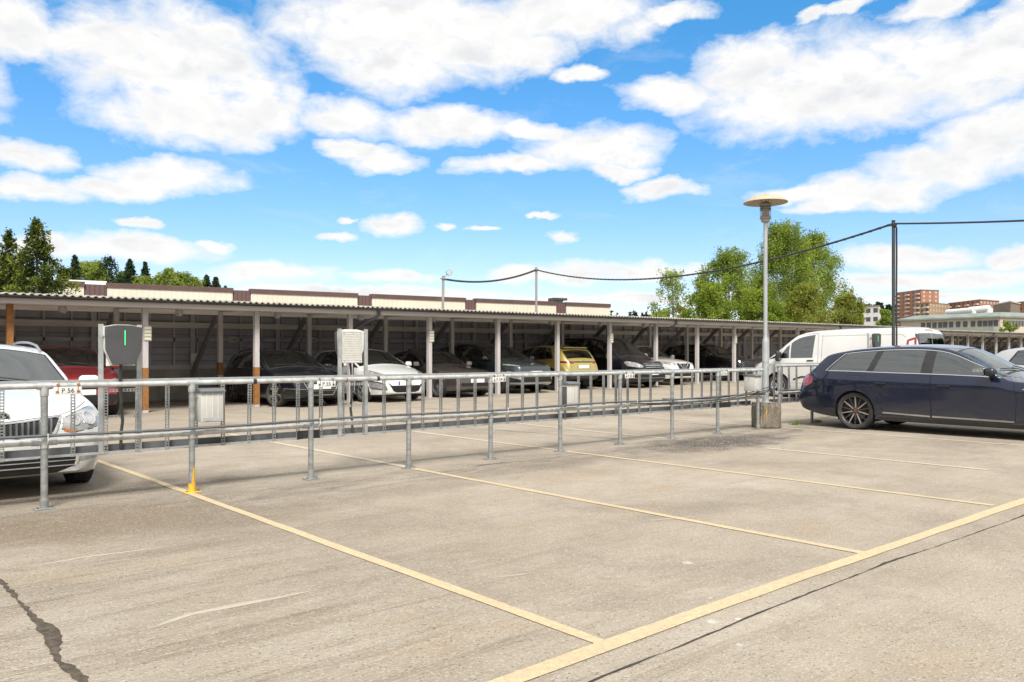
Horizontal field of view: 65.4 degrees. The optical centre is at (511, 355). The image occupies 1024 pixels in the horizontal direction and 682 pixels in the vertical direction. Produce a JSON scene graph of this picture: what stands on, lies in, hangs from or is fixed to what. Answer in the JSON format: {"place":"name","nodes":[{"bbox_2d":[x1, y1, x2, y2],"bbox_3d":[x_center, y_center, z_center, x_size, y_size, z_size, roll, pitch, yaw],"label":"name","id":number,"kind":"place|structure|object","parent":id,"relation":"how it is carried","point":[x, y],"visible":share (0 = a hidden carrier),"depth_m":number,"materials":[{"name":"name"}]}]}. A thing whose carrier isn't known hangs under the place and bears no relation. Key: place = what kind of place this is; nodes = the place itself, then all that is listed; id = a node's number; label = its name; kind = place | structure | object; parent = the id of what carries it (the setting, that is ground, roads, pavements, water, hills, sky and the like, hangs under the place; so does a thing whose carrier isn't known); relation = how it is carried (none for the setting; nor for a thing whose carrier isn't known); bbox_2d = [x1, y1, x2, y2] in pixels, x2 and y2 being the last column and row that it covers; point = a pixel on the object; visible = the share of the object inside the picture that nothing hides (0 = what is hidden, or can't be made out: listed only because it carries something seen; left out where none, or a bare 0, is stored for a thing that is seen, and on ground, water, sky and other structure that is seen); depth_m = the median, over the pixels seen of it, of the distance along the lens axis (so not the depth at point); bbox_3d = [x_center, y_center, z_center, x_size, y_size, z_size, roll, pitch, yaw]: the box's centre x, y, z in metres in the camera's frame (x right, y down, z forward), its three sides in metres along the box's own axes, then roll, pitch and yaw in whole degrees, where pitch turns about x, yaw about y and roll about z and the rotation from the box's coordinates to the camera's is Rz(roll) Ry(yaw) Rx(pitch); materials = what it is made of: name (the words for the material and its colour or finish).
{"place":"outdoors","nodes":[
{"label":"outdoors","id":0,"kind":"place"},
{"bbox_2d":[30,280,610,314],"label":"flat roofed building","id":1,"kind":"structure","parent":0,"point":[105,288],"depth_m":70.15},
{"bbox_2d":[0,369,1023,681],"bbox_3d":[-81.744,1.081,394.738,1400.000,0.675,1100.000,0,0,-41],"label":"ground","id":2,"kind":"structure","parent":0,"point":[948,611],"depth_m":5.28,"materials":[{"name":"concrete"}]},
{"bbox_2d":[0,259,29,290],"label":"leafy tree","id":3,"kind":"object","parent":2,"relation":"on","point":[13,272],"visible":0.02,"depth_m":49.70,"materials":[{"name":"green plant"}]},
{"bbox_2d":[0,227,32,292],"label":"spruce tree","id":4,"kind":"object","parent":2,"relation":"on","point":[9,245],"visible":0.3,"depth_m":47.78,"materials":[{"name":"green plant"}]},
{"bbox_2d":[2,216,82,294],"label":"spruce tree","id":5,"kind":"object","parent":2,"relation":"on","point":[42,247],"visible":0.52,"depth_m":45.60,"materials":[{"name":"green plant"}]},
{"bbox_2d":[0,579,88,681],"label":"crack","id":6,"kind":"object","parent":2,"relation":"on","point":[50,632],"visible":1,"depth_m":3.66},
{"bbox_2d":[0,341,98,482],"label":"parked car","id":7,"kind":"object","parent":2,"relation":"on","point":[22,406],"visible":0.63,"depth_m":7.55,"materials":[{"name":"white paint"}]},
{"bbox_2d":[27,345,119,414],"bbox_3d":[-10.207,0.535,17.935,2.201,1.556,4.240,0,0,-41],"label":"parked car","id":8,"kind":"object","parent":2,"relation":"on","point":[73,362],"visible":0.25,"depth_m":17.52,"materials":[{"name":"red paint"}]},
{"bbox_2d":[1,543,191,571],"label":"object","id":9,"kind":"object","parent":2,"relation":"on","point":[95,555],"visible":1,"depth_m":5.17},
{"bbox_2d":[98,324,141,454],"bbox_3d":[-3.558,0.307,7.280,0.370,1.185,0.164,0,0,-41],"label":"charger","id":10,"kind":"object","parent":2,"relation":"on","point":[120,345],"visible":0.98,"depth_m":7.22,"materials":[{"name":"grey metal"}]},
{"bbox_2d":[149,588,323,628],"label":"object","id":11,"kind":"object","parent":2,"relation":"on","point":[217,608],"visible":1,"depth_m":4.10,"materials":[{"name":"beige paint"}]},
{"bbox_2d":[224,349,345,406],"bbox_3d":[-6.116,0.553,21.279,2.213,1.439,4.362,0,0,-41],"label":"parked car","id":12,"kind":"object","parent":2,"relation":"on","point":[288,362],"visible":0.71,"depth_m":20.79,"materials":[{"name":"black paint"}]},
{"bbox_2d":[229,434,405,466],"bbox_3d":[-2.924,1.298,11.199,0.102,0.004,5.340,0,0,-41],"label":"parking line","id":13,"kind":"object","parent":2,"relation":"on","point":[337,453],"visible":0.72,"depth_m":10.42,"materials":[{"name":"yellow paint"}]},
{"bbox_2d":[97,459,603,642],"bbox_3d":[-2.919,1.305,7.367,0.086,0.018,10.092,0,0,-41],"label":"parking line","id":14,"kind":"object","parent":2,"relation":"on","point":[512,609],"visible":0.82,"depth_m":4.80,"materials":[{"name":"yellow paint"}]},
{"bbox_2d":[335,329,367,436],"bbox_3d":[-1.820,0.302,8.942,0.370,1.195,0.164,0,0,-41],"label":"charger","id":15,"kind":"object","parent":2,"relation":"on","point":[351,345],"visible":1,"depth_m":8.90,"materials":[{"name":"white metal"}]},
{"bbox_2d":[313,348,422,401],"bbox_3d":[-4.258,0.520,22.982,2.214,1.468,4.350,0,0,-41],"label":"parked car","id":16,"kind":"object","parent":2,"relation":"on","point":[381,362],"visible":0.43,"depth_m":21.77,"materials":[{"name":"white paint"}]},
{"bbox_2d":[0,368,773,510],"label":"railing","id":17,"kind":"object","parent":2,"relation":"on","point":[45,452],"visible":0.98,"depth_m":8.57,"materials":[{"name":"metal"}]},
{"bbox_2d":[54,383,81,394],"bbox_3d":[-3.821,0.288,6.844,0.215,0.093,0.070,0,0,-41],"label":"bay plate","id":18,"kind":"object","parent":17,"relation":"hanging from","point":[66,390],"visible":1,"depth_m":6.82,"materials":[{"name":"white"}]},
{"bbox_2d":[195,388,225,421],"bbox_3d":[-2.913,0.475,7.650,0.257,0.320,0.195,0,0,-41],"label":"outlet box","id":19,"kind":"object","parent":17,"relation":"attached to","point":[208,404],"visible":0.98,"depth_m":7.60,"materials":[{"name":"white metal"}]},
{"bbox_2d":[317,378,335,386],"bbox_3d":[-1.984,0.288,8.466,0.215,0.093,0.070,1,-1,-41],"label":"bay plate","id":20,"kind":"object","parent":17,"relation":"hanging from","point":[326,383],"visible":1,"depth_m":8.45,"materials":[{"name":"white"}]},
{"bbox_2d":[493,374,505,381],"bbox_3d":[-0.178,0.288,10.061,0.215,0.093,0.070,-3,2,-41],"label":"bay plate","id":21,"kind":"object","parent":17,"relation":"hanging from","point":[500,379],"visible":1,"depth_m":10.04,"materials":[{"name":"white metal"}]},
{"bbox_2d":[562,381,580,404],"bbox_3d":[0.782,0.520,10.953,0.262,0.320,0.195,0,0,-41],"label":"outlet box","id":22,"kind":"object","parent":17,"relation":"attached to","point":[569,392],"visible":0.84,"depth_m":10.87,"materials":[{"name":"white metal"}]},
{"bbox_2d":[625,372,634,377],"bbox_3d":[1.715,0.288,11.732,0.215,0.093,0.070,-2,1,-41],"label":"bay plate","id":23,"kind":"object","parent":17,"relation":"hanging from","point":[629,375],"visible":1,"depth_m":11.72,"materials":[{"name":"white"}]},
{"bbox_2d":[743,374,762,390],"bbox_3d":[4.201,0.475,13.905,0.252,0.290,0.255,0,0,-41],"label":"outlet box","id":24,"kind":"object","parent":17,"relation":"attached to","point":[752,382],"visible":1,"depth_m":13.84,"materials":[{"name":"white metal"}]},
{"bbox_2d":[440,276,445,308],"bbox_3d":[-2.704,-0.900,31.015,0.252,4.403,0.182,0,0,-41],"label":"cable pole","id":25,"kind":"object","parent":2,"relation":"on","point":[443,278],"visible":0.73,"depth_m":30.99,"materials":[{"name":"grey metal"}]},
{"bbox_2d":[393,349,494,396],"bbox_3d":[-2.594,0.516,25.177,2.229,1.436,4.820,0,0,-41],"label":"parked car","id":26,"kind":"object","parent":2,"relation":"on","point":[445,362],"visible":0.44,"depth_m":23.98,"materials":[{"name":"grey paint"}]},
{"bbox_2d":[359,424,557,449],"bbox_3d":[-1.050,1.289,12.854,0.102,0.013,5.340,0,0,-41],"label":"parking line","id":27,"kind":"object","parent":2,"relation":"on","point":[478,439],"visible":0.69,"depth_m":12.26,"materials":[{"name":"yellow paint"}]},
{"bbox_2d":[0,292,927,412],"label":"carport","id":28,"kind":"object","parent":2,"relation":"on","point":[205,330],"visible":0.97,"depth_m":23.79,"materials":[{"name":"grey metal"}]},
{"bbox_2d":[58,306,66,313],"bbox_3d":[-10.245,-1.075,18.169,0.196,0.248,0.192,0,0,-41],"label":"ceiling lamp","id":29,"kind":"object","parent":28,"relation":"attached to","point":[62,309],"visible":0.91,"depth_m":18.10,"materials":[{"name":"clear glass"}]},
{"bbox_2d":[144,326,151,340],"bbox_3d":[-8.269,-0.500,18.087,0.175,0.345,0.018,0,0,-41],"label":"tag board","id":30,"kind":"object","parent":28,"relation":"attached to","point":[147,333],"visible":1,"depth_m":18.09,"materials":[{"name":"white plastic"}]},
{"bbox_2d":[175,310,182,316],"bbox_3d":[-8.304,-1.095,19.882,0.196,0.248,0.192,0,0,-41],"label":"ceiling lamp","id":31,"kind":"object","parent":28,"relation":"attached to","point":[179,313],"visible":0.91,"depth_m":19.82,"materials":[{"name":"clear glass"}]},
{"bbox_2d":[190,353,197,361],"bbox_3d":[-9.251,0.070,23.177,0.200,0.270,0.127,0,0,-41],"label":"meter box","id":32,"kind":"object","parent":28,"relation":"attached to","point":[193,356],"visible":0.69,"depth_m":23.11,"materials":[{"name":"grey metal"}]},
{"bbox_2d":[229,337,235,341],"bbox_3d":[-8.441,-0.474,24.082,0.225,0.155,0.015,0,0,-41],"label":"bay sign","id":33,"kind":"object","parent":28,"relation":"attached to","point":[232,339],"visible":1,"depth_m":24.07,"materials":[{"name":"black"}]},
{"bbox_2d":[274,312,280,318],"bbox_3d":[-6.364,-1.114,21.596,0.196,0.248,0.192,0,0,-41],"label":"ceiling lamp","id":34,"kind":"object","parent":28,"relation":"attached to","point":[277,315],"visible":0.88,"depth_m":21.53,"materials":[{"name":"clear glass"}]},
{"bbox_2d":[429,330,433,341],"bbox_3d":[-2.348,-0.559,23.315,0.175,0.345,0.018,0,0,-41],"label":"tag board","id":35,"kind":"object","parent":28,"relation":"attached to","point":[431,335],"visible":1,"depth_m":23.30,"materials":[{"name":"grey plastic"}]},
{"bbox_2d":[0,432,989,679],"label":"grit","id":36,"kind":"object","parent":2,"relation":"on","point":[474,484],"visible":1,"depth_m":9.22,"materials":[{"name":"grey gravel"}]},
{"bbox_2d":[440,343,551,392],"bbox_3d":[-0.766,0.396,27.126,2.277,1.636,4.739,0,0,-41],"label":"parked car","id":37,"kind":"object","parent":2,"relation":"on","point":[482,356],"visible":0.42,"depth_m":26.00,"materials":[{"name":"grey paint"}]},
{"bbox_2d":[486,571,540,578],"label":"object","id":38,"kind":"object","parent":2,"relation":"on","point":[514,575],"visible":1,"depth_m":4.70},
{"bbox_2d":[534,267,538,311],"bbox_3d":[1.046,-1.246,34.275,0.160,5.092,0.160,0,0,-41],"label":"cable pole","id":39,"kind":"object","parent":2,"relation":"on","point":[536,289],"visible":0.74,"depth_m":34.23,"materials":[{"name":"grey metal"}]},
{"bbox_2d":[445,270,535,282],"bbox_3d":[-0.810,-3.306,32.666,4.937,0.814,0.076,0,0,-41],"label":"overhead cable","id":40,"kind":"object","parent":39,"relation":"attached to","point":[453,280],"visible":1,"depth_m":32.53,"materials":[{"name":"black rubber"}]},
{"bbox_2d":[537,223,891,280],"bbox_3d":[4.919,-3.102,26.323,0.058,1.210,17.700,0,0,-26],"label":"overhead cable","id":41,"kind":"object","parent":39,"relation":"attached to","point":[843,239],"visible":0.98,"depth_m":22.90,"materials":[{"name":"black rubber"}]},
{"bbox_2d":[521,345,598,389],"bbox_3d":[1.123,0.405,29.126,2.187,1.576,4.220,0,0,-41],"label":"parked car","id":42,"kind":"object","parent":2,"relation":"on","point":[572,358],"visible":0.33,"depth_m":27.84,"materials":[{"name":"yellow paint"}]},
{"bbox_2d":[466,417,665,438],"bbox_3d":[0.697,1.282,14.396,0.102,0.028,5.340,0,0,-41],"label":"parking line","id":43,"kind":"object","parent":2,"relation":"on","point":[585,430],"visible":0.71,"depth_m":13.72,"materials":[{"name":"yellow paint"}]},
{"bbox_2d":[552,337,665,386],"bbox_3d":[3.562,0.230,30.594,2.323,1.885,4.809,0,0,-41],"label":"parked car","id":44,"kind":"object","parent":2,"relation":"on","point":[627,355],"visible":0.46,"depth_m":29.59,"materials":[{"name":"black paint"}]},
{"bbox_2d":[410,468,863,552],"bbox_3d":[0.579,1.296,7.200,0.087,0.001,5.212,0,0,-41],"label":"parking line","id":45,"kind":"object","parent":2,"relation":"on","point":[770,535],"visible":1,"depth_m":6.45,"materials":[{"name":"yellow paint"}]},
{"bbox_2d":[597,345,694,383],"bbox_3d":[5.255,0.355,32.575,2.230,1.596,4.420,0,0,-41],"label":"parked car","id":46,"kind":"object","parent":2,"relation":"on","point":[668,361],"visible":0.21,"depth_m":31.22,"materials":[{"name":"white paint"}]},
{"bbox_2d":[576,410,744,424],"bbox_3d":[2.998,1.272,16.428,0.102,0.048,5.340,0,0,-41],"label":"parking line","id":47,"kind":"object","parent":2,"relation":"on","point":[678,419],"visible":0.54,"depth_m":16.00,"materials":[{"name":"yellow paint"}]},
{"bbox_2d":[647,267,694,317],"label":"birch tree","id":48,"kind":"object","parent":2,"relation":"on","point":[668,283],"visible":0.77,"depth_m":59.79,"materials":[{"name":"green plant"}]},
{"bbox_2d":[643,515,706,520],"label":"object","id":49,"kind":"object","parent":2,"relation":"on","point":[671,518],"visible":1,"depth_m":6.34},
{"bbox_2d":[678,280,738,319],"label":"maple tree","id":50,"kind":"object","parent":2,"relation":"on","point":[708,299],"visible":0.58,"depth_m":56.41,"materials":[{"name":"green plant"}]},
{"bbox_2d":[664,344,756,380],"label":"parked car","id":51,"kind":"object","parent":2,"relation":"on","point":[712,356],"visible":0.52,"depth_m":35.80,"materials":[{"name":"black paint"}]},
{"bbox_2d":[691,246,760,320],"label":"birch tree","id":52,"kind":"object","parent":2,"relation":"on","point":[726,258],"visible":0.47,"depth_m":63.17,"materials":[{"name":"green plant"}]},
{"bbox_2d":[667,405,833,417],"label":"parking line","id":53,"kind":"object","parent":2,"relation":"on","point":[783,414],"visible":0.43,"depth_m":17.41,"materials":[{"name":"yellow paint"}]},
{"bbox_2d":[610,301,895,317],"bbox_3d":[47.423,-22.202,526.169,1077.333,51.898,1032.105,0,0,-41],"label":"wood","id":54,"kind":"object","parent":2,"relation":"on","point":[888,306],"visible":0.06,"depth_m":699.55,"materials":[{"name":"green plant"}]},
{"bbox_2d":[487,498,1023,681],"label":"parking line","id":55,"kind":"object","parent":2,"relation":"on","point":[568,658],"visible":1,"depth_m":4.06,"materials":[{"name":"yellow paint"}]},
{"bbox_2d":[751,402,780,428],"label":"concrete block","id":56,"kind":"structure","parent":2,"relation":"on","point":[770,415],"depth_m":14.16,"materials":[{"name":"grey concrete"}]},
{"bbox_2d":[743,193,787,402],"bbox_3d":[4.561,-1.038,14.337,0.776,3.765,0.776,0,0,-41],"label":"lamp post","id":57,"kind":"object","parent":56,"relation":"on","point":[765,202],"visible":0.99,"depth_m":14.30,"materials":[{"name":"grey metal"}]},
{"bbox_2d":[737,287,798,321],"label":"maple tree","id":58,"kind":"object","parent":2,"relation":"on","point":[752,305],"visible":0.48,"depth_m":55.65,"materials":[{"name":"green plant"}]},
{"bbox_2d":[565,451,993,505],"bbox_3d":[2.446,1.296,8.848,0.087,0.001,5.212,0,0,-41],"label":"parking line","id":59,"kind":"object","parent":2,"relation":"on","point":[795,480],"visible":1,"depth_m":8.19,"materials":[{"name":"yellow paint"}]},
{"bbox_2d":[746,217,834,321],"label":"birch tree","id":60,"kind":"object","parent":2,"relation":"on","point":[782,241],"visible":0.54,"depth_m":68.83,"materials":[{"name":"green plant"}]},
{"bbox_2d":[588,515,1023,681],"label":"crack","id":61,"kind":"object","parent":2,"relation":"on","point":[626,666],"visible":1,"depth_m":3.97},
{"bbox_2d":[780,282,838,323],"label":"leafy tree","id":62,"kind":"object","parent":2,"relation":"on","point":[799,299],"visible":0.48,"depth_m":57.24,"materials":[{"name":"green plant"}]},
{"bbox_2d":[776,227,857,323],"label":"birch tree","id":63,"kind":"object","parent":2,"relation":"on","point":[821,255],"visible":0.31,"depth_m":71.75,"materials":[{"name":"green plant"}]},
{"bbox_2d":[828,292,869,324],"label":"leafy tree","id":64,"kind":"object","parent":2,"relation":"on","point":[847,301],"visible":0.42,"depth_m":61.55,"materials":[{"name":"green plant"}]},
{"bbox_2d":[753,327,944,396],"bbox_3d":[9.464,0.228,22.811,2.402,1.966,5.010,0,0,-41],"label":"parked van","id":65,"kind":"object","parent":2,"relation":"on","point":[816,346],"visible":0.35,"depth_m":22.25,"materials":[{"name":"white paint"}]},
{"bbox_2d":[769,363,980,426],"bbox_3d":[11.124,0.724,20.164,17.030,1.151,0.320,0,0,-41],"label":"railing","id":66,"kind":"object","parent":2,"relation":"on","point":[779,393],"visible":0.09,"depth_m":14.91,"materials":[{"name":"metal"}]},
{"bbox_2d":[867,333,880,347],"bbox_3d":[7.925,0.205,17.420,0.370,1.390,0.164,0,0,-41],"label":"charger","id":67,"kind":"object","parent":66,"relation":"on","point":[873,339],"visible":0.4,"depth_m":17.34,"materials":[{"name":"grey plastic"}]},
{"bbox_2d":[767,448,988,469],"bbox_3d":[4.478,1.296,10.090,0.095,0.001,2.800,0,0,-41],"label":"parking line","id":68,"kind":"object","parent":2,"relation":"on","point":[881,459],"visible":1,"depth_m":9.92,"materials":[{"name":"yellow paint"}]},
{"bbox_2d":[874,308,895,325],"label":"leafy tree","id":69,"kind":"object","parent":2,"relation":"on","point":[885,319],"visible":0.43,"depth_m":119.73,"materials":[{"name":"green plant"}]},
{"bbox_2d":[890,220,896,345],"bbox_3d":[8.795,-0.909,18.372,0.115,4.419,0.115,0,0,-41],"label":"cable pole","id":70,"kind":"object","parent":2,"relation":"on","point":[893,283],"visible":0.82,"depth_m":18.34,"materials":[{"name":"grey metal"}]},
{"bbox_2d":[893,223,897,344],"bbox_3d":[8.819,-1.271,18.340,0.148,3.545,0.049,0,0,-26],"label":"drop cable","id":71,"kind":"object","parent":70,"relation":"attached to","point":[896,286],"visible":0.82,"depth_m":18.35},
{"bbox_2d":[895,220,1023,224],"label":"overhead cable","id":72,"kind":"object","parent":70,"relation":"attached to","point":[998,221],"visible":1,"depth_m":16.72,"materials":[{"name":"black rubber"}]},
{"bbox_2d":[781,427,1023,445],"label":"parking line","id":73,"kind":"object","parent":2,"relation":"on","point":[906,436],"visible":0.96,"depth_m":12.58,"materials":[{"name":"yellow paint"}]},
{"bbox_2d":[799,344,1023,429],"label":"parked car","id":74,"kind":"object","parent":2,"relation":"on","point":[863,388],"visible":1,"depth_m":13.47,"materials":[{"name":"blue paint"}]},
{"bbox_2d":[897,301,1023,332],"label":"office building","id":75,"kind":"structure","parent":2,"relation":"on","point":[975,318],"depth_m":146.55,"materials":[{"name":"pale plaster"},{"name":"window glass"}]},
{"bbox_2d":[938,330,1023,354],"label":"carport","id":76,"kind":"object","parent":2,"relation":"on","point":[994,343],"visible":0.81,"depth_m":60.36,"materials":[{"name":"concrete"}]},
{"bbox_2d":[980,347,1023,372],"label":"parked car","id":77,"kind":"object","parent":2,"relation":"on","point":[1015,356],"visible":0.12,"depth_m":19.55,"materials":[{"name":"silver metal"}]},
{"bbox_2d":[999,321,1019,331],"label":"green bush","id":78,"kind":"object","parent":2,"relation":"on","point":[1007,325],"visible":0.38,"depth_m":117.72,"materials":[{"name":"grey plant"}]},
{"bbox_2d":[0,0,1023,319],"label":"sky","id":79,"kind":"structure","parent":0,"point":[362,147],"materials":[{"name":"blue"}]},
{"bbox_2d":[858,305,880,324],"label":"white building","id":80,"kind":"structure","parent":0,"point":[873,316],"depth_m":333.23,"materials":[{"name":"grey paint"}]},
{"bbox_2d":[895,289,938,325],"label":"apartment block","id":81,"kind":"structure","parent":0,"point":[907,301],"depth_m":611.39,"materials":[{"name":"orange brick"}]},
{"bbox_2d":[913,302,949,315],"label":"apartment block","id":82,"kind":"structure","parent":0,"point":[928,308],"depth_m":577.43,"materials":[{"name":"brick"}]},
{"bbox_2d":[948,299,998,312],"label":"apartment block","id":83,"kind":"structure","parent":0,"point":[967,304],"depth_m":571.35,"materials":[{"name":"red brick"}]},
{"bbox_2d":[1019,301,1023,312],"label":"apartment block","id":84,"kind":"structure","parent":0,"point":[1022,307],"depth_m":544.21,"materials":[{"name":"orange brick"}]},
{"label":"hill","id":85,"kind":"structure","parent":0,"visible":0},
{"bbox_2d":[53,267,73,280],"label":"leafy tree","id":86,"kind":"object","parent":85,"relation":"on","point":[62,277],"visible":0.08,"depth_m":149.39,"materials":[{"name":"green plant"}]},
{"bbox_2d":[66,254,82,279],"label":"spruce tree","id":87,"kind":"object","parent":85,"relation":"on","point":[74,264],"visible":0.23,"depth_m":149.68,"materials":[{"name":"green plant"}]},
{"bbox_2d":[73,260,97,279],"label":"leafy tree","id":88,"kind":"object","parent":85,"relation":"on","point":[88,266],"visible":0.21,"depth_m":150.83,"materials":[{"name":"green plant"}]},
{"bbox_2d":[78,266,111,282],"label":"leafy tree","id":89,"kind":"object","parent":85,"relation":"on","point":[91,275],"visible":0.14,"depth_m":147.52,"materials":[{"name":"green plant"}]},
{"bbox_2d":[93,259,112,282],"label":"leafy tree","id":90,"kind":"object","parent":85,"relation":"on","point":[99,263],"visible":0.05,"depth_m":155.55,"materials":[{"name":"green plant"}]},
{"bbox_2d":[86,254,130,282],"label":"tree","id":91,"kind":"object","parent":85,"relation":"on","point":[106,263],"visible":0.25,"depth_m":149.28,"materials":[{"name":"green plant"}]},
{"bbox_2d":[112,271,124,282],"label":"leafy tree","id":92,"kind":"object","parent":85,"relation":"on","point":[120,273],"visible":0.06,"depth_m":152.37,"materials":[{"name":"green plant"}]},
{"bbox_2d":[120,258,137,283],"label":"spruce tree","id":93,"kind":"object","parent":85,"relation":"on","point":[129,267],"visible":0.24,"depth_m":149.56,"materials":[{"name":"green plant"}]},
{"bbox_2d":[129,275,144,283],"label":"leafy tree","id":94,"kind":"object","parent":85,"relation":"on","point":[137,280],"visible":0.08,"depth_m":149.53,"materials":[{"name":"green plant"}]},
{"bbox_2d":[139,261,151,276],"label":"spruce tree","id":95,"kind":"object","parent":85,"relation":"on","point":[145,271],"visible":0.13,"depth_m":151.79,"materials":[{"name":"green plant"}]},
{"bbox_2d":[140,275,163,284],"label":"leafy tree","id":96,"kind":"object","parent":85,"relation":"on","point":[147,280],"visible":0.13,"depth_m":145.42,"materials":[{"name":"green plant"}]},
{"bbox_2d":[151,273,168,284],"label":"leafy tree","id":97,"kind":"object","parent":85,"relation":"on","point":[161,280],"visible":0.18,"depth_m":147.49,"materials":[{"name":"green plant"}]},
{"bbox_2d":[156,267,176,283],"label":"leafy tree","id":98,"kind":"object","parent":85,"relation":"on","point":[170,273],"visible":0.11,"depth_m":151.22,"materials":[{"name":"green plant"}]},
{"bbox_2d":[168,278,185,285],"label":"leafy tree","id":99,"kind":"object","parent":85,"relation":"on","point":[175,281],"visible":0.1,"depth_m":145.21,"materials":[{"name":"green plant"}]},
{"bbox_2d":[174,271,191,285],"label":"leafy tree","id":100,"kind":"object","parent":85,"relation":"on","point":[183,277],"visible":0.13,"depth_m":149.54,"materials":[{"name":"green plant"}]},
{"bbox_2d":[187,275,205,286],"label":"leafy tree","id":101,"kind":"object","parent":85,"relation":"on","point":[195,281],"visible":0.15,"depth_m":149.46,"materials":[{"name":"green plant"}]},
{"bbox_2d":[201,274,210,286],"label":"spruce tree","id":102,"kind":"object","parent":85,"relation":"on","point":[207,278],"visible":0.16,"depth_m":151.67,"materials":[{"name":"green plant"}]},
{"bbox_2d":[210,276,220,286],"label":"spruce tree","id":103,"kind":"object","parent":85,"relation":"on","point":[215,282],"visible":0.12,"depth_m":151.70,"materials":[{"name":"green plant"}]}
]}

